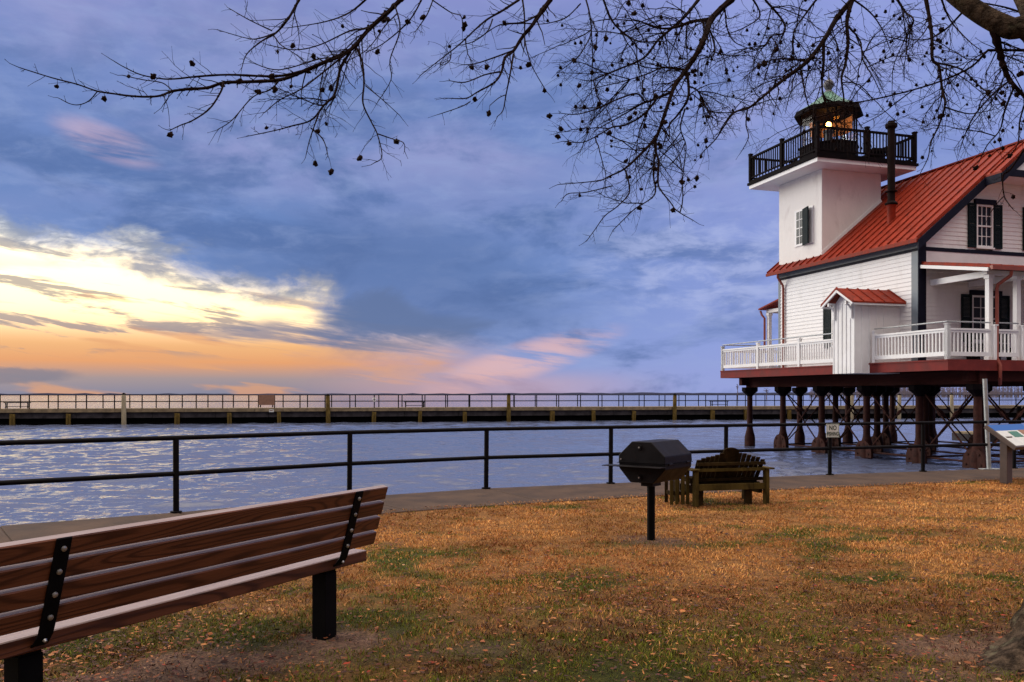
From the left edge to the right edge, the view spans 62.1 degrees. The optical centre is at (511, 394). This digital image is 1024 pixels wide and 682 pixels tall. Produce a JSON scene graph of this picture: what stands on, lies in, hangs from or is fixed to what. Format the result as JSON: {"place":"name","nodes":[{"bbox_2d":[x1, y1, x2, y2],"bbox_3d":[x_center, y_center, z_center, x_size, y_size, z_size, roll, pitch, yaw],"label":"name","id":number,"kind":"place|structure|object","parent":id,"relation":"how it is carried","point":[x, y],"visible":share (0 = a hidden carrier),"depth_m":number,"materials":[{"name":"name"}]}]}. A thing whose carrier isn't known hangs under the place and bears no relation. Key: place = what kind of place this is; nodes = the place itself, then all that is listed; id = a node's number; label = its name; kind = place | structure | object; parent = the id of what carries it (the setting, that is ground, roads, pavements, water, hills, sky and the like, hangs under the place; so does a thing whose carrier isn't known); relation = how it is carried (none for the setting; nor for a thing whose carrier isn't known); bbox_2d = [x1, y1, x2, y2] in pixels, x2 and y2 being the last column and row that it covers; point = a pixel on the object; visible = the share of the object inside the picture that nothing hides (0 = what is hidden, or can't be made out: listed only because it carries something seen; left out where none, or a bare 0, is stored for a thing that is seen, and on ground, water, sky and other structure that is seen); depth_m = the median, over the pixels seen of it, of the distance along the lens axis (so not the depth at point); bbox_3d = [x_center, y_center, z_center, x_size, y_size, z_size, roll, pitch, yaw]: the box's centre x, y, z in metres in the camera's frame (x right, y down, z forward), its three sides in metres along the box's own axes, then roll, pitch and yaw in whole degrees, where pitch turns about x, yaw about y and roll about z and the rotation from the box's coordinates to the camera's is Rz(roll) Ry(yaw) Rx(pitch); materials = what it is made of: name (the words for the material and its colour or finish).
{"place":"outdoors","nodes":[
{"label":"outdoors","id":0,"kind":"place"},
{"bbox_2d":[0,477,1023,681],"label":"lawn ground","id":1,"kind":"structure","parent":0,"point":[339,643],"depth_m":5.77,"materials":[{"name":"brown plant"}]},
{"bbox_2d":[0,485,387,681],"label":"park bench","id":2,"kind":"object","parent":1,"relation":"on","point":[56,593],"visible":0.98,"depth_m":3.96,"materials":[{"name":"brown wood"}]},
{"bbox_2d":[0,477,1023,681],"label":"fallen leaves","id":3,"kind":"object","parent":1,"relation":"on","point":[223,662],"visible":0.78,"depth_m":5.36,"materials":[{"name":"brown plant"}]},
{"bbox_2d":[5,0,1023,676],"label":"gum tree","id":4,"kind":"object","parent":1,"relation":"on","point":[1005,654],"visible":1,"depth_m":5.42,"materials":[{"name":"brown plant"}]},
{"bbox_2d":[602,439,692,540],"bbox_3d":[1.380,0.983,8.610,0.639,1.035,0.756,0,0,37],"label":"charcoal grill","id":5,"kind":"object","parent":1,"relation":"on","point":[650,464],"visible":0.96,"depth_m":8.45,"materials":[{"name":"black paint"}]},
{"bbox_2d":[665,471,689,504],"bbox_3d":[2.208,1.195,11.348,0.277,0.510,0.260,0,0,-6],"label":"slatted crate","id":6,"kind":"object","parent":1,"relation":"on","point":[683,492],"visible":0.65,"depth_m":11.24,"materials":[{"name":"brown wood"}]},
{"bbox_2d":[674,447,774,506],"bbox_3d":[2.832,1.085,11.601,1.220,0.770,0.780,0,0,-15],"label":"garden bench","id":7,"kind":"object","parent":1,"relation":"on","point":[730,468],"visible":0.94,"depth_m":11.35,"materials":[{"name":"brown wood"}]},
{"bbox_2d":[984,424,1023,483],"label":"reading panel","id":8,"kind":"object","parent":1,"relation":"on","point":[1010,437],"visible":0.98,"depth_m":14.06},
{"bbox_2d":[0,395,1023,526],"bbox_3d":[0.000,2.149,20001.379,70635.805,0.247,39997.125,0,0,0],"label":"water","id":9,"kind":"structure","parent":0,"point":[44,502],"depth_m":31.03,"materials":[{"name":"blue liquid"}]},
{"bbox_2d":[0,393,1023,424],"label":"pier","id":10,"kind":"structure","parent":9,"relation":"in","point":[124,415],"depth_m":66.65,"materials":[{"name":"brown wood"}]},
{"bbox_2d":[3,402,30,408],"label":"pier bench","id":11,"kind":"object","parent":10,"relation":"on","point":[7,406],"visible":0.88,"depth_m":61.70,"materials":[{"name":"black paint"}]},
{"bbox_2d":[259,395,274,406],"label":"signboard","id":12,"kind":"object","parent":10,"relation":"attached to","point":[266,399],"visible":1,"depth_m":63.80,"materials":[{"name":"paint"}]},
{"bbox_2d":[709,401,728,405],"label":"pier bench","id":13,"kind":"object","parent":10,"relation":"on","point":[712,404],"visible":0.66,"depth_m":74.62,"materials":[{"name":"black paint"}]},
{"bbox_2d":[0,392,1023,394],"bbox_3d":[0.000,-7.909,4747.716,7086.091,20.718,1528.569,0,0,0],"label":"shore","id":14,"kind":"structure","parent":9,"relation":"on","point":[682,393],"depth_m":5085.95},
{"bbox_2d":[720,66,1023,468],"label":"lighthouse","id":15,"kind":"object","parent":9,"relation":"in","point":[892,287],"visible":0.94,"depth_m":28.39,"materials":[{"name":"white wood"}]},
{"bbox_2d":[795,205,813,246],"bbox_3d":[10.920,-6.325,31.998,0.197,1.390,1.110,0,0,-17],"label":"window","id":16,"kind":"structure","parent":15,"relation":"in","point":[804,218],"depth_m":31.83,"materials":[{"name":"white paint"}]},
{"bbox_2d":[823,309,832,348],"bbox_3d":[11.546,-2.385,30.229,0.150,1.470,1.360,0,0,-17],"label":"window","id":17,"kind":"structure","parent":15,"relation":"in","point":[829,327],"depth_m":30.62,"materials":[{"name":"black glass"}]},
{"bbox_2d":[968,198,1002,249],"bbox_3d":[15.126,-5.450,27.216,1.360,1.580,0.160,0,0,-17],"label":"window","id":18,"kind":"structure","parent":15,"relation":"in","point":[984,235],"depth_m":27.23,"materials":[{"name":"white paint"}]},
{"bbox_2d":[961,290,1009,342],"bbox_3d":[15.146,-2.490,27.223,1.920,1.680,0.160,0,0,-17],"label":"window","id":19,"kind":"structure","parent":15,"relation":"in","point":[976,298],"depth_m":27.17,"materials":[{"name":"white paint"}]},
{"bbox_2d":[1023,207,1023,250],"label":"window","id":20,"kind":"structure","parent":15,"relation":"in","point":[1023,207],"depth_m":27.62,"materials":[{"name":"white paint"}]},
{"bbox_2d":[952,406,1020,441],"bbox_3d":[21.847,1.975,37.883,3.552,2.950,1.836,0,0,-4],"label":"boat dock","id":21,"kind":"object","parent":9,"relation":"in","point":[967,436],"visible":0.18,"depth_m":37.58,"materials":[{"name":"brown wood"}]},
{"bbox_2d":[0,468,1023,542],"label":"footpath","id":22,"kind":"structure","parent":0,"point":[453,498],"depth_m":12.40,"materials":[{"name":"concrete"}]},
{"bbox_2d":[0,420,1023,512],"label":"railing","id":23,"kind":"object","parent":22,"relation":"on","point":[175,473],"visible":0.82,"depth_m":12.57,"materials":[{"name":"metal"}]},
{"bbox_2d":[826,424,838,437],"bbox_3d":[5.781,0.647,15.320,0.250,0.245,0.011,0,0,-10],"label":"no fishing sign","id":24,"kind":"object","parent":23,"relation":"attached to","point":[832,430],"visible":1,"depth_m":15.31,"materials":[{"name":"white metal"}]},
{"bbox_2d":[978,379,999,469],"bbox_3d":[9.320,0.570,16.550,0.380,1.764,0.180,0,0,0],"label":"sign post","id":25,"kind":"object","parent":22,"relation":"on","point":[986,418],"visible":0.94,"depth_m":16.52,"materials":[{"name":"grey metal"}]},
{"bbox_2d":[0,0,1023,393],"label":"sky","id":26,"kind":"structure","parent":0,"point":[135,258],"materials":[{"name":"blue"}]},
{"bbox_2d":[808,386,1022,396],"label":"trees","id":27,"kind":"object","parent":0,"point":[947,392],"visible":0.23,"depth_m":793.26,"materials":[{"name":"grey plant"}]},
{"bbox_2d":[964,334,1011,359],"bbox_3d":[15.149,-1.450,26.742,1.750,0.900,0.540,0,0,-17],"label":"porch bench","id":28,"kind":"object","parent":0,"point":[978,357],"visible":0.19,"depth_m":26.69,"materials":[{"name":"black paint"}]}
]}

